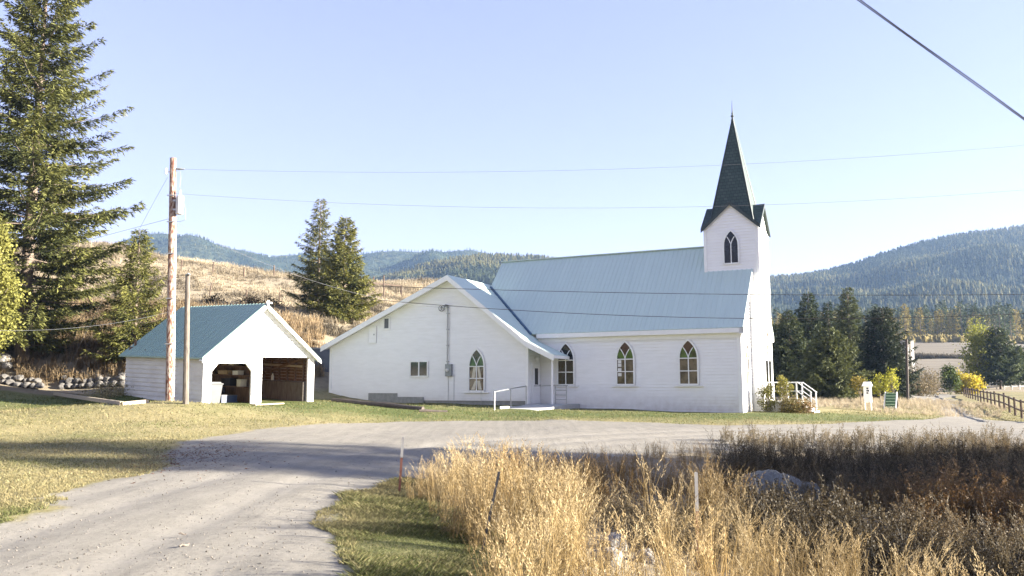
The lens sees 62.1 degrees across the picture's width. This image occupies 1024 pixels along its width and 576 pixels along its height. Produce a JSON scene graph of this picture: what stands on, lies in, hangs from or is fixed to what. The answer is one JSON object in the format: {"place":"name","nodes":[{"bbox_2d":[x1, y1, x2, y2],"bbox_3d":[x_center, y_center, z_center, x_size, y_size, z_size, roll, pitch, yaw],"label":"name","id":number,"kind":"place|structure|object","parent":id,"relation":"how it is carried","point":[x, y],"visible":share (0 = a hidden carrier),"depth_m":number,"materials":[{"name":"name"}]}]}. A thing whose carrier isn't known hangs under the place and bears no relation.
{"place":"outdoors","nodes":[
{"label":"outdoors","id":0,"kind":"place"},
{"bbox_2d":[125,233,540,278],"bbox_3d":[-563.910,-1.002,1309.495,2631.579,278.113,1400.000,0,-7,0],"label":"hill","id":1,"kind":"structure","parent":0,"point":[226,255],"depth_m":1410.60,"materials":[{"name":"plant"}]},
{"bbox_2d":[115,231,549,275],"bbox_3d":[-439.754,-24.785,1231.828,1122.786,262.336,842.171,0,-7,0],"label":"hill forest","id":2,"kind":"object","parent":1,"relation":"on","point":[373,257],"visible":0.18,"depth_m":1452.97,"materials":[{"name":"green plant"}]},
{"bbox_2d":[308,476,548,575],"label":"verge grass","id":3,"kind":"structure","parent":0,"point":[415,519],"depth_m":10.12,"materials":[{"name":"plant"}]},
{"bbox_2d":[389,257,524,283],"bbox_3d":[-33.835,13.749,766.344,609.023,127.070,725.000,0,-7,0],"label":"hill","id":4,"kind":"structure","parent":0,"point":[465,270],"depth_m":819.67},
{"bbox_2d":[368,252,551,284],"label":"hill forest","id":5,"kind":"object","parent":4,"relation":"on","point":[469,263],"visible":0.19,"depth_m":847.38,"materials":[{"name":"green plant"}]},
{"bbox_2d":[0,395,1023,575],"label":"gravel road","id":6,"kind":"structure","parent":0,"point":[419,437],"depth_m":14.37,"materials":[{"name":"gravel"}]},
{"bbox_2d":[909,375,942,396],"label":"thicket bush","id":7,"kind":"object","parent":6,"relation":"on","point":[923,387],"visible":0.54,"depth_m":83.78,"materials":[{"name":"brown plant"}]},
{"bbox_2d":[0,389,1023,575],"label":"lawn","id":8,"kind":"structure","parent":0,"point":[320,394],"depth_m":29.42,"materials":[{"name":"plant"}]},
{"bbox_2d":[0,219,30,357],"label":"broadleaf tree","id":9,"kind":"object","parent":8,"relation":"on","point":[7,282],"visible":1,"depth_m":41.27,"materials":[{"name":"green plant"}]},
{"bbox_2d":[53,392,123,404],"bbox_3d":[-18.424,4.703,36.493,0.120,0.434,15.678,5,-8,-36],"label":"plank","id":10,"kind":"object","parent":8,"relation":"on","point":[101,400],"visible":1,"depth_m":34.80,"materials":[{"name":"wood"}]},
{"bbox_2d":[72,374,133,398],"bbox_3d":[-18.315,4.416,38.445,2.895,1.307,2.922,-4,-8,29],"label":"brush pile","id":11,"kind":"object","parent":8,"relation":"on","point":[111,391],"visible":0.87,"depth_m":38.25,"materials":[{"name":"brown plant"}]},
{"bbox_2d":[122,400,148,404],"bbox_3d":[-13.537,4.108,30.561,0.140,0.198,0.992,-5,-9,37],"label":"plank","id":12,"kind":"object","parent":8,"relation":"on","point":[135,402],"visible":0.93,"depth_m":30.50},
{"bbox_2d":[35,439,298,494],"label":"fallen leaves","id":13,"kind":"object","parent":8,"relation":"on","point":[188,458],"visible":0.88,"depth_m":18.51,"materials":[{"name":"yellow plant"}]},
{"bbox_2d":[165,157,185,400],"bbox_3d":[-12.896,-0.121,32.215,0.892,9.867,0.371,0,-7,0],"label":"utility pole","id":14,"kind":"object","parent":8,"relation":"on","point":[176,204],"visible":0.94,"depth_m":32.20,"materials":[{"name":"brown wood"}]},
{"bbox_2d":[176,190,1016,207],"bbox_3d":[4.863,-3.548,32.658,35.536,0.988,0.008,0,-7,0],"label":"overhead wire","id":15,"kind":"object","parent":14,"relation":"attached to","point":[647,207],"visible":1,"depth_m":32.62,"materials":[{"name":"metal"}]},
{"bbox_2d":[194,145,1022,171],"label":"overhead wire","id":16,"kind":"object","parent":14,"relation":"attached to","point":[637,168],"visible":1,"depth_m":32.79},
{"bbox_2d":[182,273,190,403],"bbox_3d":[-11.831,1.972,30.991,0.338,5.071,0.229,1,-7,-11],"label":"bare pole","id":17,"kind":"object","parent":8,"relation":"on","point":[185,400],"visible":0.91,"depth_m":30.93,"materials":[{"name":"grey wood"}]},
{"bbox_2d":[211,382,223,402],"bbox_3d":[-12.712,4.453,36.174,0.620,0.920,0.620,-6,-9,40],"label":"trash bin","id":18,"kind":"object","parent":8,"relation":"on","point":[216,389],"visible":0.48,"depth_m":36.03,"materials":[{"name":"white plastic"}]},
{"bbox_2d":[119,300,320,402],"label":"garage","id":19,"kind":"structure","parent":8,"relation":"on","point":[260,343],"depth_m":37.56,"materials":[{"name":"white paint"}]},
{"bbox_2d":[220,395,237,402],"bbox_3d":[-12.358,4.795,36.793,0.524,0.350,0.774,-6,-9,40],"label":"storage tub","id":20,"kind":"object","parent":19,"relation":"on","point":[228,398],"visible":0.75,"depth_m":36.60,"materials":[{"name":"blue plastic"}]},
{"bbox_2d":[221,378,236,385],"bbox_3d":[-12.566,4.170,37.794,0.724,0.330,0.374,-6,-9,40],"label":"black box","id":21,"kind":"object","parent":19,"relation":"on","point":[229,381],"visible":0.93,"depth_m":37.60,"materials":[{"name":"plastic"}]},
{"bbox_2d":[236,379,246,386],"bbox_3d":[-11.800,4.143,37.150,0.324,0.310,0.324,-6,-9,40],"label":"cream box","id":22,"kind":"object","parent":19,"relation":"on","point":[241,382],"visible":1,"depth_m":37.06,"materials":[{"name":"cardboard"}]},
{"bbox_2d":[331,398,372,405],"bbox_3d":[-7.305,5.269,39.196,2.381,0.400,0.270,-3,-8,26],"label":"log","id":23,"kind":"object","parent":8,"relation":"on","point":[351,401],"visible":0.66,"depth_m":39.09,"materials":[{"name":"wood"}]},
{"bbox_2d":[373,401,424,409],"bbox_3d":[-5.073,5.294,37.992,2.706,0.441,0.270,-4,-8,29],"label":"log","id":24,"kind":"object","parent":8,"relation":"on","point":[393,405],"visible":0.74,"depth_m":37.91,"materials":[{"name":"wood"}]},
{"bbox_2d":[398,437,403,490],"bbox_3d":[-1.875,3.179,14.325,0.112,1.320,0.048,0,-7,0],"label":"steel stake","id":25,"kind":"object","parent":8,"relation":"on","point":[401,460],"visible":0.82,"depth_m":14.33,"materials":[{"name":"white paint"}]},
{"bbox_2d":[494,385,579,409],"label":"entrance ramp","id":26,"kind":"structure","parent":8,"relation":"on","point":[546,406],"depth_m":41.45,"materials":[{"name":"wood"}]},
{"bbox_2d":[320,108,773,412],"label":"church","id":27,"kind":"structure","parent":8,"relation":"on","point":[717,359],"depth_m":43.85,"materials":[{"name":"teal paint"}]},
{"bbox_2d":[409,361,427,376],"bbox_3d":[-5.017,4.358,45.855,1.176,0.873,0.052,-3,-8,26],"label":"sliding window","id":28,"kind":"structure","parent":27,"relation":"in","point":[416,368],"depth_m":45.86,"materials":[{"name":"white glass"}]},
{"bbox_2d":[464,348,488,392],"bbox_3d":[-1.853,4.279,44.266,1.400,2.348,0.080,-3,-8,26],"label":"arched window","id":29,"kind":"structure","parent":27,"relation":"in","point":[476,364],"depth_m":44.27,"materials":[{"name":"white glass"}]},
{"bbox_2d":[531,363,539,403],"bbox_3d":[1.235,4.890,43.746,0.062,2.080,1.020,-3,-8,26],"label":"door","id":30,"kind":"structure","parent":27,"relation":"in","point":[535,367],"depth_m":43.63,"materials":[{"name":"white paint"}]},
{"bbox_2d":[553,342,578,386],"bbox_3d":[2.753,3.908,43.695,1.400,2.308,0.080,-3,-8,26],"label":"arched window","id":31,"kind":"structure","parent":27,"relation":"in","point":[565,367],"depth_m":43.68,"materials":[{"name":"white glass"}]},
{"bbox_2d":[612,340,638,386],"bbox_3d":[5.615,3.739,42.288,1.400,2.308,0.080,-3,-8,26],"label":"arched window","id":32,"kind":"structure","parent":27,"relation":"in","point":[625,358],"depth_m":42.29,"materials":[{"name":"white glass"}]},
{"bbox_2d":[674,338,703,386],"bbox_3d":[8.467,3.570,40.885,1.400,2.308,0.080,-3,-8,26],"label":"arched window","id":33,"kind":"structure","parent":27,"relation":"in","point":[688,359],"depth_m":40.89,"materials":[{"name":"white glass"}]},
{"bbox_2d":[744,338,751,386],"bbox_3d":[11.300,3.567,40.861,0.080,2.308,1.360,-3,-8,26],"label":"arched window","id":34,"kind":"structure","parent":27,"relation":"in","point":[746,352],"depth_m":40.82,"materials":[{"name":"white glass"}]},
{"bbox_2d":[764,290,767,314],"bbox_3d":[12.955,0.719,43.390,0.050,1.288,0.700,-3,-8,26],"label":"arched window","id":35,"kind":"structure","parent":27,"relation":"in","point":[765,296],"depth_m":43.32,"materials":[{"name":"white glass"}]},
{"bbox_2d":[764,358,771,399],"bbox_3d":[12.939,4.626,42.928,0.065,2.130,1.700,-3,-8,26],"label":"front door","id":36,"kind":"structure","parent":27,"relation":"in","point":[767,362],"depth_m":42.72,"materials":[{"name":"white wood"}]},
{"bbox_2d":[765,328,771,359],"bbox_3d":[12.969,2.808,43.132,0.080,1.598,1.460,-3,-8,26],"label":"arched window","id":37,"kind":"structure","parent":27,"relation":"in","point":[767,340],"depth_m":43.08,"materials":[{"name":"white glass"}]},
{"bbox_2d":[755,383,778,411],"bbox_3d":[12.280,5.279,40.940,1.212,1.560,1.153,0,-7,0],"label":"shrub","id":38,"kind":"object","parent":8,"relation":"on","point":[769,403],"visible":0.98,"depth_m":40.81,"materials":[{"name":"green plant"}]},
{"bbox_2d":[773,375,794,411],"bbox_3d":[13.076,5.107,40.920,0.990,1.931,0.944,-6,-9,43],"label":"shrub","id":39,"kind":"object","parent":8,"relation":"on","point":[783,383],"visible":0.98,"depth_m":40.93,"materials":[{"name":"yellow plant"}]},
{"bbox_2d":[765,382,819,412],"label":"entrance steps","id":40,"kind":"structure","parent":8,"relation":"on","point":[777,407],"depth_m":41.62,"materials":[{"name":"wood"}]},
{"bbox_2d":[775,388,815,413],"bbox_3d":[13.434,5.401,40.522,1.976,1.295,2.178,0,-7,0],"label":"shrub","id":41,"kind":"object","parent":8,"relation":"on","point":[788,404],"visible":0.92,"depth_m":40.16,"materials":[{"name":"brown plant"}]},
{"bbox_2d":[792,397,818,413],"bbox_3d":[13.751,5.597,40.236,1.479,0.873,1.606,0,-7,0],"label":"shrub","id":42,"kind":"object","parent":8,"relation":"on","point":[807,405],"visible":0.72,"depth_m":40.01,"materials":[{"name":"brown plant"}]},
{"bbox_2d":[828,287,870,381],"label":"conifer tree","id":43,"kind":"object","parent":8,"relation":"on","point":[851,324],"visible":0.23,"depth_m":79.78,"materials":[{"name":"green plant"}]},
{"bbox_2d":[848,373,865,404],"bbox_3d":[22.262,6.645,54.628,1.264,2.321,1.435,-4,-8,29],"label":"sapling","id":44,"kind":"object","parent":8,"relation":"on","point":[859,381],"visible":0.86,"depth_m":54.55,"materials":[{"name":"yellow plant"}]},
{"bbox_2d":[862,382,872,410],"bbox_3d":[19.852,6.170,47.479,0.260,1.884,0.720,1,-7,-10],"label":"sign board","id":45,"kind":"object","parent":8,"relation":"on","point":[867,389],"visible":0.9,"depth_m":47.43,"materials":[{"name":"wood"}]},
{"bbox_2d":[867,372,894,402],"bbox_3d":[25.837,7.129,59.703,1.764,2.509,1.679,0,-7,0],"label":"sapling","id":46,"kind":"object","parent":8,"relation":"on","point":[878,385],"visible":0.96,"depth_m":59.49,"materials":[{"name":"yellow plant"}]},
{"bbox_2d":[851,306,925,398],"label":"conifer tree","id":47,"kind":"object","parent":8,"relation":"on","point":[883,351],"visible":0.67,"depth_m":73.12,"materials":[{"name":"green plant"}]},
{"bbox_2d":[881,366,900,392],"bbox_3d":[26.539,6.939,59.627,1.430,2.926,1.545,0,-7,0],"label":"sapling","id":48,"kind":"object","parent":8,"relation":"on","point":[889,376],"visible":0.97,"depth_m":59.59,"materials":[{"name":"yellow plant"}]},
{"bbox_2d":[883,392,898,408],"bbox_3d":[22.248,6.702,50.023,0.710,1.215,0.760,-5,-9,38],"label":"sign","id":49,"kind":"object","parent":8,"relation":"on","point":[890,399],"visible":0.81,"depth_m":50.01,"materials":[{"name":"green paint"}]},
{"bbox_2d":[905,339,908,400],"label":"pole","id":50,"kind":"object","parent":8,"relation":"on","point":[907,371],"visible":0.84,"depth_m":68.61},
{"bbox_2d":[937,362,962,394],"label":"shrub","id":51,"kind":"object","parent":8,"relation":"on","point":[951,378],"visible":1,"depth_m":91.24,"materials":[{"name":"green plant"}]},
{"bbox_2d":[963,387,1023,418],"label":"wooden fence","id":52,"kind":"object","parent":8,"relation":"on","point":[966,391],"visible":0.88,"depth_m":57.62,"materials":[{"name":"brown wood"}]},
{"bbox_2d":[0,246,1023,575],"bbox_3d":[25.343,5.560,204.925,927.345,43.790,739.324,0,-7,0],"label":"ground","id":53,"kind":"structure","parent":0,"point":[322,382],"depth_m":45.97,"materials":[{"name":"plant"}]},
{"bbox_2d":[0,353,10,364],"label":"boulder","id":54,"kind":"object","parent":53,"relation":"on","point":[3,358],"visible":0.82,"depth_m":45.72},
{"bbox_2d":[0,0,148,364],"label":"spruce tree","id":55,"kind":"object","parent":53,"relation":"on","point":[53,184],"visible":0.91,"depth_m":47.38,"materials":[{"name":"green plant"}]},
{"bbox_2d":[80,228,167,363],"bbox_3d":[-20.885,0.574,46.601,4.647,7.959,4.646,6,-9,-41],"label":"spruce tree","id":56,"kind":"object","parent":53,"relation":"on","point":[123,312],"visible":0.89,"depth_m":46.37,"materials":[{"name":"green plant"}]},
{"bbox_2d":[0,296,327,384],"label":"bank grass","id":57,"kind":"structure","parent":53,"relation":"on","point":[295,327],"depth_m":48.25,"materials":[{"name":"plant"}]},
{"bbox_2d":[199,292,228,304],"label":"hill shrub","id":58,"kind":"object","parent":53,"relation":"on","point":[212,299],"visible":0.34,"depth_m":69.03,"materials":[{"name":"brown plant"}]},
{"bbox_2d":[14,239,436,336],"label":"hill grass","id":59,"kind":"structure","parent":53,"relation":"on","point":[329,327],"depth_m":91.60,"materials":[{"name":"plant"}]},
{"bbox_2d":[233,292,262,303],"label":"hill shrub","id":60,"kind":"object","parent":53,"relation":"on","point":[247,300],"visible":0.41,"depth_m":72.31,"materials":[{"name":"brown plant"}]},
{"bbox_2d":[254,295,290,308],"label":"hill shrub","id":61,"kind":"object","parent":53,"relation":"on","point":[274,302],"visible":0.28,"depth_m":70.12,"materials":[{"name":"brown plant"}]},
{"bbox_2d":[281,199,346,312],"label":"spruce tree","id":62,"kind":"object","parent":53,"relation":"on","point":[311,267],"visible":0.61,"depth_m":70.45,"materials":[{"name":"green plant"}]},
{"bbox_2d":[310,347,329,371],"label":"block wall","id":63,"kind":"structure","parent":53,"relation":"on","point":[324,356],"depth_m":51.56,"materials":[{"name":"concrete"}]},
{"bbox_2d":[305,217,382,323],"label":"spruce tree","id":64,"kind":"object","parent":53,"relation":"on","point":[334,306],"visible":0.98,"depth_m":66.95,"materials":[{"name":"green plant"}]},
{"bbox_2d":[481,472,499,551],"bbox_3d":[-0.283,2.666,9.374,0.333,1.248,0.036,4,-8,-27],"label":"steel stake","id":65,"kind":"object","parent":53,"relation":"on","point":[493,499],"visible":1,"depth_m":9.43,"materials":[{"name":"brown metal"}]},
{"bbox_2d":[590,547,621,569],"bbox_3d":[1.052,3.000,9.323,0.341,0.346,0.347,9,-1,-36],"label":"boulder","id":66,"kind":"object","parent":53,"relation":"on","point":[613,551],"visible":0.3,"depth_m":9.23,"materials":[{"name":"stone"}]},
{"bbox_2d":[599,532,627,551],"bbox_3d":[1.297,3.263,10.760,0.339,0.348,0.379,-16,-11,-23],"label":"boulder","id":67,"kind":"object","parent":53,"relation":"on","point":[615,537],"visible":0.3,"depth_m":10.63,"materials":[{"name":"stone"}]},
{"bbox_2d":[633,549,655,563],"bbox_3d":[1.564,3.211,10.060,0.245,0.269,0.229,-4,-8,27],"label":"boulder","id":68,"kind":"object","parent":53,"relation":"on","point":[646,554],"visible":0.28,"depth_m":10.00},
{"bbox_2d":[593,483,745,561],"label":"dry reeds","id":69,"kind":"object","parent":53,"relation":"on","point":[629,521],"visible":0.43,"depth_m":11.64,"materials":[{"name":"beige plant"}]},
{"bbox_2d":[694,472,699,570],"bbox_3d":[2.161,2.939,9.922,0.040,1.552,0.043,0,-7,0],"label":"steel stake","id":70,"kind":"object","parent":53,"relation":"on","point":[696,485],"visible":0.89,"depth_m":9.96,"materials":[{"name":"white paint"}]},
{"bbox_2d":[401,431,1018,575],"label":"dry reeds","id":71,"kind":"object","parent":53,"relation":"on","point":[560,491],"visible":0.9,"depth_m":9.23,"materials":[{"name":"beige plant"}]},
{"bbox_2d":[720,469,822,506],"bbox_3d":[5.350,4.128,17.230,4.000,0.858,4.000,0,-7,0],"label":"gravel heap","id":72,"kind":"object","parent":53,"relation":"on","point":[768,473],"visible":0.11,"depth_m":17.02,"materials":[{"name":"gravel"}]},
{"bbox_2d":[772,323,788,370],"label":"conifer tree","id":73,"kind":"object","parent":53,"relation":"on","point":[774,327],"visible":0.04,"depth_m":77.68,"materials":[{"name":"green plant"}]},
{"bbox_2d":[772,310,810,396],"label":"conifer tree","id":74,"kind":"object","parent":53,"relation":"on","point":[789,342],"visible":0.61,"depth_m":71.26,"materials":[{"name":"green plant"}]},
{"bbox_2d":[794,291,826,360],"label":"conifer tree","id":75,"kind":"object","parent":53,"relation":"on","point":[806,324],"visible":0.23,"depth_m":79.86,"materials":[{"name":"green plant"}]},
{"bbox_2d":[787,325,875,399],"bbox_3d":[24.608,6.060,65.586,6.299,6.380,6.140,0,-7,0],"label":"conifer tree","id":76,"kind":"object","parent":53,"relation":"on","point":[826,376],"visible":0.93,"depth_m":64.78,"materials":[{"name":"green plant"}]},
{"bbox_2d":[819,302,847,342],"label":"conifer tree","id":77,"kind":"object","parent":53,"relation":"on","point":[828,310],"visible":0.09,"depth_m":84.10,"materials":[{"name":"green plant"}]},
{"bbox_2d":[703,423,1023,575],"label":"dark weeds","id":78,"kind":"object","parent":53,"relation":"on","point":[1004,493],"visible":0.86,"depth_m":13.24,"materials":[{"name":"brown plant"}]},
{"bbox_2d":[718,419,1023,453],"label":"edge weeds","id":79,"kind":"object","parent":53,"relation":"on","point":[868,433],"visible":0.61,"depth_m":23.57,"materials":[{"name":"brown plant"}]},
{"bbox_2d":[899,303,911,335],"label":"larch tree","id":80,"kind":"object","parent":53,"relation":"on","point":[906,310],"visible":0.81,"depth_m":263.84,"materials":[{"name":"yellow plant"}]},
{"bbox_2d":[914,307,927,335],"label":"larch tree","id":81,"kind":"object","parent":53,"relation":"on","point":[920,322],"visible":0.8,"depth_m":272.69,"materials":[{"name":"yellow plant"}]},
{"bbox_2d":[919,309,930,334],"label":"forest conifer","id":82,"kind":"object","parent":53,"relation":"on","point":[925,315],"visible":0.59,"depth_m":292.30,"materials":[{"name":"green plant"}]},
{"bbox_2d":[914,366,942,393],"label":"thicket bush","id":83,"kind":"object","parent":53,"relation":"on","point":[928,377],"visible":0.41,"depth_m":96.78,"materials":[{"name":"brown plant"}]},
{"bbox_2d":[931,311,942,334],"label":"larch tree","id":84,"kind":"object","parent":53,"relation":"on","point":[936,318],"visible":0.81,"depth_m":268.89,"materials":[{"name":"yellow plant"}]},
{"bbox_2d":[855,333,1023,343],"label":"autumn scrub","id":85,"kind":"object","parent":53,"relation":"on","point":[946,337],"visible":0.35,"depth_m":242.53,"materials":[{"name":"yellow plant"}]},
{"bbox_2d":[936,309,947,334],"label":"larch tree","id":86,"kind":"object","parent":53,"relation":"on","point":[941,324],"visible":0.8,"depth_m":269.51,"materials":[{"name":"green plant"}]},
{"bbox_2d":[937,300,951,334],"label":"forest conifer","id":87,"kind":"object","parent":53,"relation":"on","point":[943,302],"visible":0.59,"depth_m":279.32,"materials":[{"name":"green plant"}]},
{"bbox_2d":[914,351,986,359],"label":"ditch grass","id":88,"kind":"structure","parent":53,"relation":"on","point":[920,355],"depth_m":180.88,"materials":[{"name":"plant"}]},
{"bbox_2d":[954,301,968,335],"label":"forest conifer","id":89,"kind":"object","parent":53,"relation":"on","point":[958,318],"visible":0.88,"depth_m":269.78,"materials":[{"name":"green plant"}]},
{"bbox_2d":[953,369,969,393],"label":"yellow shrub","id":90,"kind":"object","parent":53,"relation":"on","point":[962,376],"visible":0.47,"depth_m":94.05,"materials":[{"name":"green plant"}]},
{"bbox_2d":[959,373,978,393],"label":"yellow shrub","id":91,"kind":"object","parent":53,"relation":"on","point":[970,385],"visible":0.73,"depth_m":93.74,"materials":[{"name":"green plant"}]},
{"bbox_2d":[965,371,989,393],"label":"yellow shrub","id":92,"kind":"object","parent":53,"relation":"on","point":[975,379],"visible":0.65,"depth_m":93.91,"materials":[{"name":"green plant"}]},
{"bbox_2d":[952,317,1003,389],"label":"birch tree","id":93,"kind":"object","parent":53,"relation":"on","point":[977,340],"visible":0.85,"depth_m":104.24,"materials":[{"name":"green plant"}]},
{"bbox_2d":[976,307,986,333],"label":"forest conifer","id":94,"kind":"object","parent":53,"relation":"on","point":[980,308],"visible":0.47,"depth_m":264.62,"materials":[{"name":"green plant"}]},
{"bbox_2d":[971,327,1023,388],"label":"conifer tree","id":95,"kind":"object","parent":53,"relation":"on","point":[1010,366],"visible":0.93,"depth_m":102.74,"materials":[{"name":"green plant"}]},
{"bbox_2d":[993,301,1007,334],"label":"forest conifer","id":96,"kind":"object","parent":53,"relation":"on","point":[995,313],"visible":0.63,"depth_m":265.33,"materials":[{"name":"green plant"}]},
{"bbox_2d":[1003,303,1017,336],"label":"forest conifer","id":97,"kind":"object","parent":53,"relation":"on","point":[1009,306],"visible":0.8,"depth_m":266.65,"materials":[{"name":"green plant"}]},
{"bbox_2d":[1006,345,1023,385],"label":"conifer tree","id":98,"kind":"object","parent":53,"relation":"on","point":[1022,356],"visible":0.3,"depth_m":110.82,"materials":[{"name":"green plant"}]},
{"bbox_2d":[1011,309,1021,334],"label":"larch tree","id":99,"kind":"object","parent":53,"relation":"on","point":[1015,318],"visible":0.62,"depth_m":272.13,"materials":[{"name":"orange plant"}]},
{"bbox_2d":[0,391,1023,429],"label":"lawn grass","id":100,"kind":"structure","parent":0,"point":[439,405],"depth_m":35.24,"materials":[{"name":"plant"}]},
{"bbox_2d":[0,0,1023,276],"label":"sky","id":101,"kind":"structure","parent":0,"point":[423,105],"materials":[{"name":"blue"}]},
{"bbox_2d":[358,298,1023,318],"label":"overhead wire","id":102,"kind":"object","parent":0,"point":[703,317],"visible":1,"depth_m":29.09,"materials":[{"name":"metal"}]},
{"bbox_2d":[358,285,1023,294],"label":"overhead wire","id":103,"kind":"object","parent":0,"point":[652,293],"visible":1,"depth_m":30.19,"materials":[{"name":"metal"}]},
{"bbox_2d":[774,234,1023,315],"bbox_3d":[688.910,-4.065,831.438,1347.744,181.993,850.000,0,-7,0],"label":"hill","id":104,"kind":"structure","parent":0,"point":[1005,275],"depth_m":776.00,"materials":[{"name":"plant"}]},
{"bbox_2d":[769,223,1023,320],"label":"hill forest","id":105,"kind":"object","parent":104,"relation":"on","point":[922,255],"visible":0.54,"depth_m":802.20,"materials":[{"name":"green plant"}]},
{"bbox_2d":[771,306,1023,335],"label":"wood","id":106,"kind":"object","parent":104,"relation":"on","point":[1019,314],"visible":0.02,"depth_m":330.51,"materials":[{"name":"green plant"}]},
{"bbox_2d":[799,395,1007,417],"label":"meadow grass","id":107,"kind":"structure","parent":0,"point":[921,402],"depth_m":53.81,"materials":[{"name":"plant"}]},
{"bbox_2d":[900,340,914,370],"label":"field shed","id":108,"kind":"structure","parent":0,"point":[910,345],"depth_m":149.93,"materials":[{"name":"white paint"}]},
{"bbox_2d":[857,0,1023,119],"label":"overhead wire","id":109,"kind":"object","parent":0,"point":[928,50],"visible":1,"depth_m":13.52,"materials":[{"name":"metal"}]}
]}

